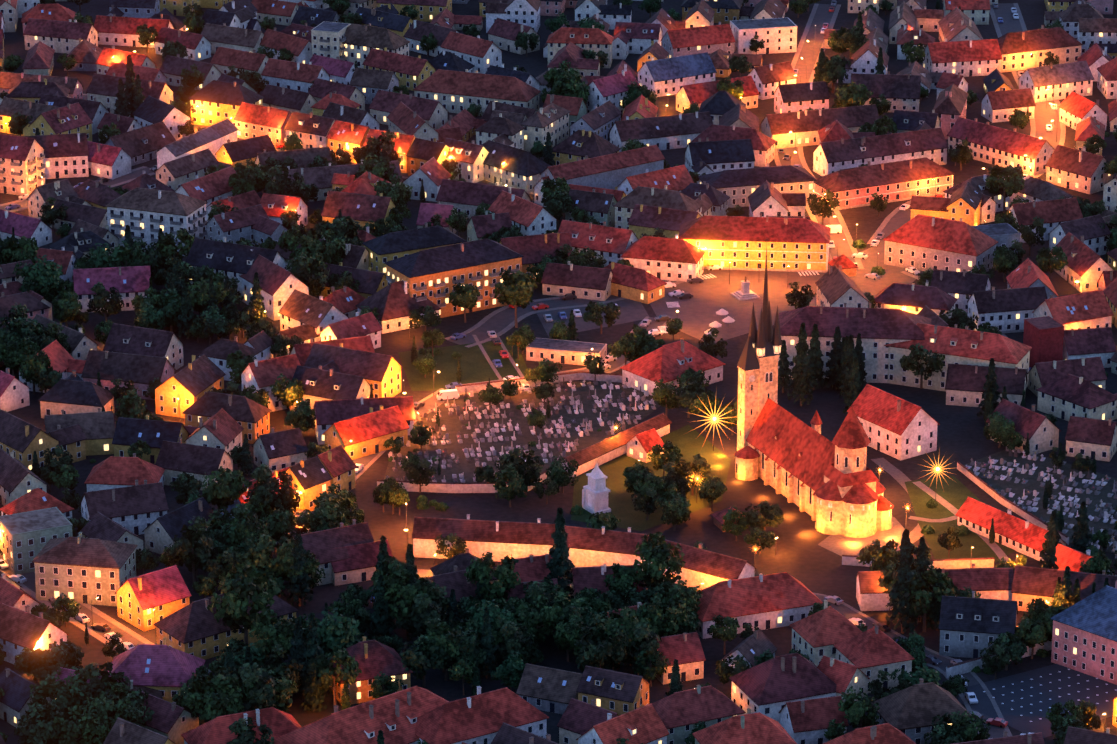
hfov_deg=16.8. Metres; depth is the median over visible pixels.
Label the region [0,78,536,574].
houses
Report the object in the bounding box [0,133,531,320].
houses
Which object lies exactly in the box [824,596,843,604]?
car
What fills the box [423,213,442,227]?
round tree
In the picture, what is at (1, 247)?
round tree
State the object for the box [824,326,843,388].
conifer tree
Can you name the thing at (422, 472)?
round tree
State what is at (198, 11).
round tree
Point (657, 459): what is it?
round tree
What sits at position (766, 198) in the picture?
houses
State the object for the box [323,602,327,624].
column tree
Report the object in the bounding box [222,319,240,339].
round tree
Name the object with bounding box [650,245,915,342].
square asphalt
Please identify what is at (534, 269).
round tree
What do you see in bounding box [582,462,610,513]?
white shrine monument
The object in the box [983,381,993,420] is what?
column tree
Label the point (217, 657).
round tree
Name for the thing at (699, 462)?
round tree
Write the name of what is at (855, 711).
round tree
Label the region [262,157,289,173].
round tree
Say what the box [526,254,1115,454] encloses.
houses
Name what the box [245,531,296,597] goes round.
round tree
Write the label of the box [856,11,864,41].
conifer tree
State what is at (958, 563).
church yard wall
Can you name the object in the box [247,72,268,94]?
round tree
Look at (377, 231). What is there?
round tree
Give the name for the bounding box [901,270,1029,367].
road square
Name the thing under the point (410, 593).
round tree
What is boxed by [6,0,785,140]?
houses
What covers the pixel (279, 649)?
round tree
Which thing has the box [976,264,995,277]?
round tree
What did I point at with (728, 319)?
parasol
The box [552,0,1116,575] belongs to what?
houses
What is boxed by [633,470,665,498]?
round tree
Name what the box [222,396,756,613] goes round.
houses
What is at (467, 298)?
round tree
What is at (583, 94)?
round tree
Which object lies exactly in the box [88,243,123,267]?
round tree
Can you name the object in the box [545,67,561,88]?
round tree
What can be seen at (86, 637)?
column tree
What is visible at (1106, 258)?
column tree
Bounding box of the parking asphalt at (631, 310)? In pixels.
[535,295,649,337]
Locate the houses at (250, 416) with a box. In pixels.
[74,14,1116,726]
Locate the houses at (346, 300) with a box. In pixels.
[0,0,997,613]
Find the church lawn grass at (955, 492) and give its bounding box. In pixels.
[905,476,1014,562]
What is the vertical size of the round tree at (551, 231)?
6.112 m
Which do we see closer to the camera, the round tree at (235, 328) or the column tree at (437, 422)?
the column tree at (437, 422)
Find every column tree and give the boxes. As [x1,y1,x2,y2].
[84,622,88,643]
[96,372,102,387]
[147,277,154,297]
[232,552,237,586]
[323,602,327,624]
[341,677,350,709]
[369,384,372,397]
[410,336,417,361]
[419,179,425,202]
[435,408,439,426]
[437,460,440,474]
[456,357,461,381]
[471,668,480,695]
[546,400,550,417]
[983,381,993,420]
[984,392,993,424]
[989,518,994,543]
[1020,390,1026,407]
[1024,433,1029,455]
[1026,105,1029,123]
[1042,480,1048,508]
[1047,475,1052,497]
[1057,443,1062,466]
[1057,504,1064,530]
[1091,454,1096,473]
[1092,582,1095,593]
[1104,246,1107,263]
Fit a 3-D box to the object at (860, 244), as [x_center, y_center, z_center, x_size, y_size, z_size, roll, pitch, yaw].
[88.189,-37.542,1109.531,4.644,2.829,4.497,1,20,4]
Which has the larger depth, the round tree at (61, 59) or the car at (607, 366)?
the round tree at (61, 59)
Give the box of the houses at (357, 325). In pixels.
[0,24,668,348]
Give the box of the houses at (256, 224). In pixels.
[0,38,888,519]
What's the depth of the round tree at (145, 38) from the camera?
1307.01 m
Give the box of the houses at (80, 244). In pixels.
[0,0,940,268]
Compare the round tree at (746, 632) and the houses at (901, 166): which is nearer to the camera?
the round tree at (746, 632)
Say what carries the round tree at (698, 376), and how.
on the ground at (802, 556)
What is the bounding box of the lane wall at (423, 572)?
[416,569,570,586]
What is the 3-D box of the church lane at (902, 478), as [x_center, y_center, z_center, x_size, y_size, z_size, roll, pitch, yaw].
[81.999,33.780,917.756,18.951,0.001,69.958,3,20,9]
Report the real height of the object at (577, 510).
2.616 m
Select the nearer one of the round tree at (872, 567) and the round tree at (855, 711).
the round tree at (855, 711)
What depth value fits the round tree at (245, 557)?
868.66 m
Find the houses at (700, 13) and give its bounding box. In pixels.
[684,0,714,27]
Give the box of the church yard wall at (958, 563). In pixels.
[842,555,993,569]
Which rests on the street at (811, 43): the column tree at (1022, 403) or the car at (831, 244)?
the car at (831, 244)
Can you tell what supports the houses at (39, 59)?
on the ground at (802, 556)
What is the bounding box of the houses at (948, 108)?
[0,0,1116,743]
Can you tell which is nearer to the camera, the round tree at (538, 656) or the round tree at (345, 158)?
the round tree at (538, 656)
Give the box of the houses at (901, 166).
[540,104,954,303]
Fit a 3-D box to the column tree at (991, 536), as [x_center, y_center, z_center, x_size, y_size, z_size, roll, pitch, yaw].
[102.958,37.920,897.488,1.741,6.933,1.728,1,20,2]
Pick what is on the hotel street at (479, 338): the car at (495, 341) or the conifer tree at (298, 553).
the car at (495, 341)
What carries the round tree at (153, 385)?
on the ground at (802, 556)
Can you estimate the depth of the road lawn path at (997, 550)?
919.88 m
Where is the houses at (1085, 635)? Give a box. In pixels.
[489,103,1116,743]
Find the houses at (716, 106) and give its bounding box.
[80,0,1092,555]
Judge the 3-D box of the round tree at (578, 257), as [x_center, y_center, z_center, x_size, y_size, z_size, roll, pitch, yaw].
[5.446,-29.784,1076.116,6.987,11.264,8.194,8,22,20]
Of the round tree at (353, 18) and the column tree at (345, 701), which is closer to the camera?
the column tree at (345, 701)
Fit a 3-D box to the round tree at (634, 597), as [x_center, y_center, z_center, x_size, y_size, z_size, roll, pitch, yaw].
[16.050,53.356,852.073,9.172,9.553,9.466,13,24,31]
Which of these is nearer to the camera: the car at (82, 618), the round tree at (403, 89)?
the car at (82, 618)
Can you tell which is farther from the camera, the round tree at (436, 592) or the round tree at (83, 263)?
the round tree at (83, 263)
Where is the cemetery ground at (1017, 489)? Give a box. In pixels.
[964,449,1116,553]
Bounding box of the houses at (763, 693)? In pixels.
[557,591,1116,743]
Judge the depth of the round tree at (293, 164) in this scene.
1162.97 m
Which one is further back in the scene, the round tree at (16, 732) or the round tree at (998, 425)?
the round tree at (998, 425)
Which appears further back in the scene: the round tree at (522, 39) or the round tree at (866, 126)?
the round tree at (522, 39)
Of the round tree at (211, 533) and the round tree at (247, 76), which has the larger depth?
the round tree at (247, 76)
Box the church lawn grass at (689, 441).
[571,425,730,530]
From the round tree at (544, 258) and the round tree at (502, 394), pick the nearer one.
the round tree at (502, 394)
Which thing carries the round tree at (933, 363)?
on the ground at (802, 556)
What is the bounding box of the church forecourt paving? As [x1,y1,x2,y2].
[818,516,909,555]
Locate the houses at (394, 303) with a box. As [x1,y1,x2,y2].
[0,190,557,411]
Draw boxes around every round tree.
[0,86,8,98]
[0,238,7,259]
[0,303,28,334]
[0,316,40,368]
[0,335,24,375]
[0,643,5,663]
[0,688,4,697]
[0,732,7,742]
[1,236,38,263]
[3,336,39,367]
[4,54,23,72]
[7,112,31,135]
[12,255,64,299]
[12,318,46,340]
[14,649,53,683]
[14,719,25,743]
[15,318,47,336]
[15,345,50,393]
[15,647,38,677]
[17,701,68,743]
[27,640,83,680]
[27,672,74,715]
[28,365,62,392]
[30,321,69,353]
[31,603,62,627]
[37,458,59,491]
[39,197,67,232]
[40,0,56,3]
[42,445,73,470]
[48,462,79,495]
[51,593,80,626]
[51,704,99,743]
[52,290,81,326]
[52,704,75,723]
[54,279,73,298]
[55,222,71,237]
[56,53,76,75]
[60,666,117,719]
[61,333,71,352]
[61,489,80,515]
[65,645,82,667]
[67,0,90,11]
[67,517,89,536]
[69,323,85,333]
[71,11,93,25]
[72,310,89,325]
[74,256,98,268]
[77,662,130,708]
[77,713,115,743]
[80,694,136,725]
[86,247,98,257]
[86,282,123,320]
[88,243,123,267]
[92,682,132,708]
[94,319,112,344]
[98,122,120,143]
[101,632,126,657]
[106,687,154,725]
[107,241,152,266]
[108,378,137,404]
[114,186,127,194]
[115,389,151,424]
[121,248,162,277]
[121,706,142,725]
[127,439,150,458]
[131,287,164,314]
[132,238,156,265]
[133,301,168,329]
[135,24,157,53]
[135,548,158,573]
[143,377,161,399]
[149,413,163,420]
[152,256,173,285]
[153,288,166,297]
[156,228,194,263]
[156,288,181,331]
[157,546,177,567]
[160,40,187,62]
[164,516,218,582]
[165,260,211,293]
[169,472,202,498]
[171,97,195,117]
[171,682,194,709]
[175,484,192,504]
[176,83,198,106]
[178,120,194,135]
[180,64,204,88]
[183,3,203,16]
[183,11,204,33]
[184,673,242,718]
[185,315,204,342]
[185,491,214,510]
[188,277,228,313]
[191,310,227,344]
[192,574,217,597]
[192,660,223,682]
[193,680,250,723]
[200,538,237,570]
[202,466,251,510]
[202,522,232,542]
[202,549,241,589]
[204,162,226,175]
[205,273,232,302]
[206,267,226,305]
[206,562,280,644]
[207,200,238,220]
[208,305,230,339]
[208,509,233,529]
[209,380,240,395]
[209,532,231,553]
[211,662,280,711]
[212,545,247,573]
[215,503,259,525]
[216,650,239,666]
[218,643,267,681]
[219,639,253,657]
[222,276,243,301]
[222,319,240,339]
[222,519,259,554]
[224,295,260,337]
[226,65,244,77]
[226,350,255,390]
[227,717,273,743]
[228,171,256,195]
[228,445,250,469]
[228,510,268,548]
[231,238,261,247]
[234,158,257,175]
[238,554,263,575]
[239,70,261,84]
[239,664,298,712]
[240,385,269,407]
[240,495,272,523]
[243,317,275,339]
[244,163,271,192]
[244,464,300,514]
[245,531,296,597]
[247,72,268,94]
[248,609,294,661]
[253,565,284,596]
[257,44,277,58]
[257,663,293,697]
[258,237,276,249]
[259,644,302,686]
[260,16,275,29]
[261,165,304,197]
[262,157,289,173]
[262,509,298,543]
[270,334,302,355]
[270,373,304,411]
[272,156,297,168]
[277,225,320,259]
[278,48,293,60]
[280,210,300,229]
[280,616,321,654]
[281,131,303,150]
[282,539,315,583]
[283,552,325,601]
[284,398,315,431]
[286,252,327,284]
[286,525,307,538]
[289,256,329,295]
[290,221,306,235]
[295,239,332,258]
[296,492,347,531]
[297,607,359,656]
[300,20,315,26]
[301,183,318,209]
[304,442,328,457]
[306,155,335,167]
[307,251,327,262]
[308,208,321,223]
[313,229,345,264]
[313,482,350,511]
[314,216,361,243]
[315,647,361,708]
[322,0,349,14]
[327,271,359,291]
[328,591,361,616]
[329,147,351,164]
[335,235,363,246]
[336,488,356,508]
[337,507,355,523]
[338,13,362,24]
[339,583,370,608]
[343,607,371,638]
[344,504,363,524]
[348,608,367,627]
[348,632,368,641]
[352,135,381,163]
[354,164,382,179]
[357,635,379,642]
[358,153,395,182]
[360,306,381,323]
[362,219,386,236]
[365,129,401,163]
[365,586,392,613]
[370,555,418,624]
[370,671,403,698]
[373,481,392,511]
[374,173,412,205]
[375,180,406,212]
[376,216,396,230]
[378,634,403,652]
[379,477,405,513]
[381,224,408,234]
[383,436,402,455]
[384,569,437,640]
[385,488,409,514]
[388,203,410,224]
[393,85,409,94]
[394,593,445,637]
[398,634,449,686]
[400,4,418,19]
[400,451,421,479]
[404,458,436,492]
[408,305,441,329]
[410,421,435,449]
[410,584,449,628]
[411,353,436,377]
[419,32,438,56]
[421,328,445,356]
[421,618,463,671]
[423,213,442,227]
[424,621,466,680]
[435,533,466,559]
[439,159,461,179]
[443,625,490,666]
[445,208,468,236]
[448,655,478,694]
[449,282,480,322]
[453,618,480,639]
[456,595,482,624]
[462,24,480,36]
[464,552,520,605]
[465,599,514,645]
[467,102,483,116]
[474,210,493,215]
[474,464,497,483]
[475,202,490,214]
[478,383,502,412]
[480,616,511,663]
[482,232,497,241]
[490,651,528,690]
[493,269,536,327]
[493,464,527,506]
[494,453,515,480]
[495,596,517,610]
[495,621,538,660]
[496,224,524,242]
[496,392,503,407]
[500,598,535,623]
[501,377,521,399]
[505,609,532,642]
[506,328,528,358]
[506,447,544,495]
[513,65,526,71]
[513,323,535,353]
[514,32,539,56]
[514,594,559,649]
[521,647,544,664]
[523,581,562,625]
[524,368,543,386]
[525,408,546,435]
[525,577,567,603]
[526,257,553,283]
[530,140,545,158]
[532,382,555,403]
[533,477,559,503]
[535,357,562,382]
[539,254,549,263]
[540,177,570,201]
[540,590,588,651]
[541,88,551,101]
[541,190,575,226]
[543,59,580,94]
[544,12,569,32]
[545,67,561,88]
[545,229,557,233]
[545,456,578,492]
[546,187,564,198]
[548,320,572,339]
[549,244,576,264]
[550,71,589,96]
[553,613,586,661]
[553,619,601,668]
[563,248,588,265]
[564,85,589,103]
[571,206,587,222]
[574,588,612,614]
[574,614,630,672]
[575,587,601,608]
[576,216,600,224]
[576,598,594,639]
[577,17,604,29]
[579,246,605,265]
[580,249,606,267]
[582,49,608,68]
[582,611,606,638]
[583,301,620,333]
[583,352,604,381]
[585,22,609,33]
[585,511,620,529]
[595,626,631,670]
[600,607,642,668]
[604,563,639,594]
[606,589,629,610]
[607,333,642,364]
[608,613,658,665]
[609,587,644,608]
[611,624,661,675]
[616,738,642,743]
[617,259,633,266]
[619,80,639,108]
[620,138,643,151]
[621,0,633,4]
[622,462,654,497]
[625,324,648,346]
[629,139,647,149]
[630,85,656,104]
[630,462,652,476]
[631,487,662,519]
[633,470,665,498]
[633,532,685,590]
[633,646,670,686]
[636,333,661,356]
[636,595,687,636]
[638,0,661,17]
[638,583,666,602]
[640,227,666,237]
[643,615,664,636]
[647,440,682,474]
[651,379,678,415]
[651,580,696,619]
[655,492,690,530]
[656,477,680,502]
[659,606,700,634]
[662,462,693,499]
[662,579,703,620]
[664,160,669,168]
[666,318,682,339]
[668,8,681,20]
[672,380,707,417]
[676,367,699,384]
[676,453,710,495]
[682,101,698,113]
[685,369,709,387]
[685,721,706,743]
[687,390,722,431]
[689,171,705,182]
[693,540,706,549]
[698,327,727,358]
[698,474,725,502]
[698,477,726,510]
[709,615,739,654]
[714,655,752,684]
[716,76,744,100]
[722,402,737,435]
[722,505,752,540]
[725,204,744,215]
[728,55,751,76]
[739,623,758,639]
[744,500,783,530]
[744,526,776,554]
[749,35,764,53]
[754,649,773,665]
[785,281,815,308]
[789,0,808,17]
[789,649,809,659]
[806,0,819,10]
[807,188,839,224]
[808,601,829,615]
[813,55,850,92]
[824,718,846,740]
[828,31,847,55]
[833,25,868,58]
[836,80,872,107]
[838,686,879,728]
[855,623,866,631]
[856,539,899,570]
[858,122,873,131]
[862,4,877,13]
[864,292,876,307]
[868,670,909,700]
[869,94,891,115]
[870,192,888,216]
[870,556,893,570]
[871,115,897,135]
[878,0,892,14]
[878,562,899,618]
[890,663,941,689]
[893,631,924,652]
[897,543,931,557]
[898,565,956,631]
[899,342,944,388]
[901,40,925,63]
[908,647,925,676]
[910,557,933,587]
[916,267,933,285]
[920,85,928,99]
[923,722,965,743]
[931,711,968,737]
[937,524,962,557]
[938,307,968,327]
[941,674,968,697]
[948,139,973,170]
[949,308,978,329]
[954,711,990,741]
[956,586,980,597]
[967,89,978,105]
[967,92,972,104]
[967,265,985,273]
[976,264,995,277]
[977,322,1001,334]
[980,645,1010,678]
[983,411,1014,447]
[984,164,1024,212]
[988,631,1027,669]
[991,245,1017,278]
[992,638,1013,666]
[993,249,1018,281]
[994,210,1015,223]
[994,239,1025,274]
[995,212,1018,229]
[995,557,1016,570]
[1000,427,1024,450]
[1008,109,1028,131]
[1010,195,1030,204]
[1010,554,1026,568]
[1014,616,1049,658]
[1016,216,1045,255]
[1020,598,1054,622]
[1024,618,1035,633]
[1034,607,1051,623]
[1035,246,1068,280]
[1040,605,1066,641]
[1042,52,1058,65]
[1044,414,1057,424]
[1045,18,1063,29]
[1045,699,1084,731]
[1048,447,1067,468]
[1052,718,1088,743]
[1071,453,1093,472]
[1076,196,1089,204]
[1078,699,1095,718]
[1079,203,1102,217]
[1079,550,1114,575]
[1080,703,1101,729]
[1083,134,1106,153]
[1085,545,1099,555]
[1090,528,1110,549]
[1093,200,1105,210]
[1097,214,1116,238]
[1103,155,1116,173]
[1106,227,1116,250]
[1112,128,1116,140]
[1112,550,1116,569]
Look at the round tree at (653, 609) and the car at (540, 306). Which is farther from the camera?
the car at (540, 306)
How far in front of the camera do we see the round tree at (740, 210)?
1126.99 m
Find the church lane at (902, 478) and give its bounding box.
[871,458,923,550]
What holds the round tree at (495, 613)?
on the ground at (802, 556)
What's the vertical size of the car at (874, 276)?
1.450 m
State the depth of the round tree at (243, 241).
1077.67 m
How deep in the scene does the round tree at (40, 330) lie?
1012.27 m
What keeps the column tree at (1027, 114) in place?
on the ground at (802, 556)
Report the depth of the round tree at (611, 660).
824.38 m
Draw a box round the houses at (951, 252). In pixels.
[883,25,1112,332]
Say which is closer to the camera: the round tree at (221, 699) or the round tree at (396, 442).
the round tree at (221, 699)
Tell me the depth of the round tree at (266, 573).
860.98 m
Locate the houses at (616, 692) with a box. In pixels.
[136,0,657,743]
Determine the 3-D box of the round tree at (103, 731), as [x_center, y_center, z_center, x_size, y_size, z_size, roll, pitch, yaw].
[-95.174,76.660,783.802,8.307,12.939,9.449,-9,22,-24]
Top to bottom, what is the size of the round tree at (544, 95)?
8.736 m
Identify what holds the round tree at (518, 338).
on the ground at (802, 556)
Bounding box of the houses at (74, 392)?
[38,0,1116,417]
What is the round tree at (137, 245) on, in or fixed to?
on the ground at (802, 556)
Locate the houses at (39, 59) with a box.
[22,0,1103,75]
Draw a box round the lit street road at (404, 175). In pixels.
[83,94,533,194]
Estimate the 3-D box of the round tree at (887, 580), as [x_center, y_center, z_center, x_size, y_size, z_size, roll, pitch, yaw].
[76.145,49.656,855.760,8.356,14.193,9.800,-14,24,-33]
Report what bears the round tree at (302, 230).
on the ground at (802, 556)
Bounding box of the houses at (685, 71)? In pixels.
[533,17,1001,206]
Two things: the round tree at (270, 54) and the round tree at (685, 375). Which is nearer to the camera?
the round tree at (685, 375)
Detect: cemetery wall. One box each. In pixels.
[377,470,547,492]
[455,371,621,392]
[957,461,1068,544]
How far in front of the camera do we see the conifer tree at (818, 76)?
1257.95 m
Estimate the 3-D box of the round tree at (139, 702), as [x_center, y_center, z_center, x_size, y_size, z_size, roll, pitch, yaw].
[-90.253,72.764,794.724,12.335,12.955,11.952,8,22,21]
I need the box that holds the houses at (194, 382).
[154,0,1116,557]
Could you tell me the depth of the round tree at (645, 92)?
1230.62 m
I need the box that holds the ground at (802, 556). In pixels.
[0,0,1116,743]
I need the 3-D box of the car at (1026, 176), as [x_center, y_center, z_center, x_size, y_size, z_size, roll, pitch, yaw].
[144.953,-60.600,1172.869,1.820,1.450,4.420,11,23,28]
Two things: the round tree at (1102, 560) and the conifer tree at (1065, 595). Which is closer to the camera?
the conifer tree at (1065, 595)
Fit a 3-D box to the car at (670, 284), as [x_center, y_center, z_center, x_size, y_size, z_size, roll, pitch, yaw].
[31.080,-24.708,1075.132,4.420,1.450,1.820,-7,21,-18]
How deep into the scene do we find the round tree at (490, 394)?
977.37 m
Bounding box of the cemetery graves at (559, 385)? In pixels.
[386,377,655,482]
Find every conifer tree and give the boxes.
[31,451,41,479]
[113,79,129,116]
[123,225,134,249]
[124,54,135,117]
[130,74,144,117]
[156,228,166,277]
[163,268,176,326]
[172,253,184,297]
[176,283,196,338]
[204,277,218,311]
[220,276,236,319]
[223,646,239,684]
[239,434,253,475]
[239,646,254,684]
[247,272,266,329]
[284,529,312,605]
[288,618,305,692]
[299,612,331,696]
[299,654,326,712]
[368,575,395,639]
[369,535,388,601]
[377,730,384,743]
[400,543,418,633]
[445,589,460,624]
[475,576,489,605]
[477,606,497,678]
[542,132,555,165]
[545,507,574,599]
[566,310,578,340]
[612,0,621,4]
[665,659,683,695]
[680,486,690,522]
[778,340,791,392]
[787,323,814,405]
[807,324,828,389]
[813,48,831,92]
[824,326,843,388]
[832,75,842,107]
[835,335,848,390]
[838,334,860,398]
[843,357,861,413]
[854,333,867,386]
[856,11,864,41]
[874,47,884,73]
[885,529,920,632]
[914,537,932,621]
[922,568,942,630]
[935,0,940,9]
[963,137,968,163]
[977,358,1000,418]
[1000,386,1008,400]
[1038,511,1062,565]
[1041,532,1058,569]
[1050,577,1061,608]
[1055,566,1072,607]
[1067,501,1092,552]
[1069,578,1080,606]
[1104,577,1108,586]
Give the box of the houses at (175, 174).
[154,0,1114,241]
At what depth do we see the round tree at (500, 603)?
843.81 m
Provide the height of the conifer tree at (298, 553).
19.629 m
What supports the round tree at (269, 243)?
on the ground at (802, 556)
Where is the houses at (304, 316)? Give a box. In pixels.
[0,0,1116,743]
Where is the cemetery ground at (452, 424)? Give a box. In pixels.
[384,381,660,482]
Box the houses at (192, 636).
[0,519,548,743]
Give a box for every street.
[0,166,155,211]
[0,558,210,672]
[472,333,531,388]
[812,592,1011,738]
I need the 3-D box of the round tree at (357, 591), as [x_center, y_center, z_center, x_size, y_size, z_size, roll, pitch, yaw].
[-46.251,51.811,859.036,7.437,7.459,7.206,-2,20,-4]
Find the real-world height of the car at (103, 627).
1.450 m
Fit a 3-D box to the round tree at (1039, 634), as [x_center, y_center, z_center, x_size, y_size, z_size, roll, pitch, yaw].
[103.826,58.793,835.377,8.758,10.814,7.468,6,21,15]
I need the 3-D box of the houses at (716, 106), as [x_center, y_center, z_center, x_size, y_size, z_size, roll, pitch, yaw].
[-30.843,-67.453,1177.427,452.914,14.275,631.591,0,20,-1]
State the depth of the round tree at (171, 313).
1035.26 m
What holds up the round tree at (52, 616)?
on the ground at (802, 556)
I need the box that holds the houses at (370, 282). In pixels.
[0,0,587,743]
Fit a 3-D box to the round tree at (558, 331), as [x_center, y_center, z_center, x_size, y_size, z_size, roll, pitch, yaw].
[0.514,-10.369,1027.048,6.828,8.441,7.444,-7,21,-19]
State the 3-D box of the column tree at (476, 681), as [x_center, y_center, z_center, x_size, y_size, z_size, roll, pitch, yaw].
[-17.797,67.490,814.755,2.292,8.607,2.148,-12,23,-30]
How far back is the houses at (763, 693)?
796.61 m
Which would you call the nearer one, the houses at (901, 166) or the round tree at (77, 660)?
the round tree at (77, 660)
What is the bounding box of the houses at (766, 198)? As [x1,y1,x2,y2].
[0,4,1116,588]
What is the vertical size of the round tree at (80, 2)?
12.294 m
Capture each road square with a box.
[445,280,683,347]
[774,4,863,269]
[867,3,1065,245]
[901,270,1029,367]
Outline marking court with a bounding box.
[983,669,1116,721]
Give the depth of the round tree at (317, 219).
1124.06 m
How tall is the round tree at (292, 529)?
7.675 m
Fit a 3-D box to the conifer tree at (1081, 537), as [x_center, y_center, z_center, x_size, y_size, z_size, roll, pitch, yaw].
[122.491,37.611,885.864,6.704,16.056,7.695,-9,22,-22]
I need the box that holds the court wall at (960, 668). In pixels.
[946,639,1051,677]
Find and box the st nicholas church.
[734,239,893,537]
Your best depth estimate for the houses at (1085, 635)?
829.83 m
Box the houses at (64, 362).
[17,174,1072,392]
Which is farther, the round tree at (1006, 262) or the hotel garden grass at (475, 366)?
the round tree at (1006, 262)
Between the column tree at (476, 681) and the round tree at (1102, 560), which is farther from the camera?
the round tree at (1102, 560)
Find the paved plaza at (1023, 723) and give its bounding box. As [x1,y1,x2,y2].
[958,664,1116,737]
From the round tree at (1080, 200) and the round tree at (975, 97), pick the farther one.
the round tree at (975, 97)
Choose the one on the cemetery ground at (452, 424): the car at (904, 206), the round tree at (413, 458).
the round tree at (413, 458)
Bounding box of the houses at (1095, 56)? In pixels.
[356,0,1116,327]
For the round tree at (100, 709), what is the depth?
787.92 m
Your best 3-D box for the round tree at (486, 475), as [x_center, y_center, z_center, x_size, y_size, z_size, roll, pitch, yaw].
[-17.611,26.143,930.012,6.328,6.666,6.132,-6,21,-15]
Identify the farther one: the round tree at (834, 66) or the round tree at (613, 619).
the round tree at (834, 66)
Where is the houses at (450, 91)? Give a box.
[0,46,540,201]
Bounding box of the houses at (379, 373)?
[103,23,920,397]
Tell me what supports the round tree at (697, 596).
on the ground at (802, 556)
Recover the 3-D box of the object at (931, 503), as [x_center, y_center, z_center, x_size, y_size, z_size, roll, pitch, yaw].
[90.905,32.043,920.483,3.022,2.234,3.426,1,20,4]
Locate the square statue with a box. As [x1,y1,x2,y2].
[730,276,759,300]
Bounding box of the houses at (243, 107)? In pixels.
[86,46,549,192]
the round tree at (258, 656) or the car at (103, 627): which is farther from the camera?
the car at (103, 627)
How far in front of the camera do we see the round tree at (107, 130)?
1197.92 m
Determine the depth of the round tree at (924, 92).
1253.46 m
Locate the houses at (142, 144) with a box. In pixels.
[0,0,1116,743]
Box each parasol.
[709,321,721,327]
[716,309,727,314]
[722,316,734,327]
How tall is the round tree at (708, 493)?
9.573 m
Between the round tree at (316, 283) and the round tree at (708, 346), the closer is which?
the round tree at (708, 346)
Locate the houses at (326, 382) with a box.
[150,0,1116,417]
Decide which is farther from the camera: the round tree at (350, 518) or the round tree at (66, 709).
the round tree at (350, 518)
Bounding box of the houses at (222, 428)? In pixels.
[0,12,754,454]
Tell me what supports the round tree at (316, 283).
on the ground at (802, 556)
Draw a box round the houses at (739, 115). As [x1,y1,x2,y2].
[55,0,758,130]
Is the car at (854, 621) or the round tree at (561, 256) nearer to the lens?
the car at (854, 621)
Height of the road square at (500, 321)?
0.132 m
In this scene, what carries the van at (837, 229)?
on the street at (811, 43)
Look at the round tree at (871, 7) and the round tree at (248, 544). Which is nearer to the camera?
the round tree at (248, 544)
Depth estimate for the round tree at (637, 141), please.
1184.66 m
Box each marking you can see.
[666,302,679,306]
[699,274,715,278]
[798,271,818,275]
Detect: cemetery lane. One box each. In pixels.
[285,388,446,533]
[459,316,671,394]
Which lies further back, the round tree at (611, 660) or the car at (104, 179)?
the car at (104, 179)
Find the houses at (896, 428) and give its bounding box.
[0,384,1116,727]
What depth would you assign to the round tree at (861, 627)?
839.81 m
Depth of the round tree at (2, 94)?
1236.45 m
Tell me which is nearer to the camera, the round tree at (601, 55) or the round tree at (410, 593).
the round tree at (410, 593)
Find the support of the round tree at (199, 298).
on the ground at (802, 556)
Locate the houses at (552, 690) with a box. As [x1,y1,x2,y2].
[0,22,1116,713]
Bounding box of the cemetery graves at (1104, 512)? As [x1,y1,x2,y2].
[965,446,1116,552]
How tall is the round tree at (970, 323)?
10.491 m
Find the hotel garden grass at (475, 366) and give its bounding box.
[398,339,526,390]
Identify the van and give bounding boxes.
[436,389,457,400]
[826,225,841,233]
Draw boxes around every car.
[0,559,8,568]
[5,203,19,209]
[9,574,26,582]
[19,194,29,199]
[74,613,89,622]
[91,623,110,632]
[95,177,108,182]
[105,632,121,640]
[121,642,133,649]
[150,165,156,170]
[294,510,304,516]
[355,463,363,472]
[414,402,424,409]
[445,382,461,388]
[450,333,465,339]
[487,331,496,337]
[491,338,500,345]
[493,359,501,367]
[499,350,508,357]
[503,375,518,379]
[521,383,530,390]
[532,303,548,309]
[543,314,552,321]
[558,312,566,319]
[560,293,576,300]
[573,309,581,316]
[597,363,610,369]
[602,355,616,362]
[640,319,650,326]
[648,329,662,335]
[654,315,670,321]
[665,282,675,287]
[669,290,683,296]
[676,292,692,298]
[687,277,702,283]
[707,265,722,270]
[778,148,783,153]
[783,154,791,160]
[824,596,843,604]
[829,241,834,247]
[831,0,836,5]
[848,618,865,625]
[852,252,867,258]
[864,273,880,279]
[871,240,879,245]
[873,622,890,631]
[876,232,884,239]
[899,204,909,210]
[906,267,919,274]
[924,654,941,665]
[950,659,962,664]
[965,692,977,703]
[969,711,982,718]
[987,717,1007,727]
[997,17,1002,22]
[1022,174,1030,179]
[1046,125,1051,130]
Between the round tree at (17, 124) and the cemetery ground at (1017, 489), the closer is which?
the cemetery ground at (1017, 489)
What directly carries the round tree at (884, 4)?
on the ground at (802, 556)
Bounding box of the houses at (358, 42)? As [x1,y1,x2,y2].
[0,14,1116,461]
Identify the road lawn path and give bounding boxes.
[908,515,957,521]
[912,481,1010,562]

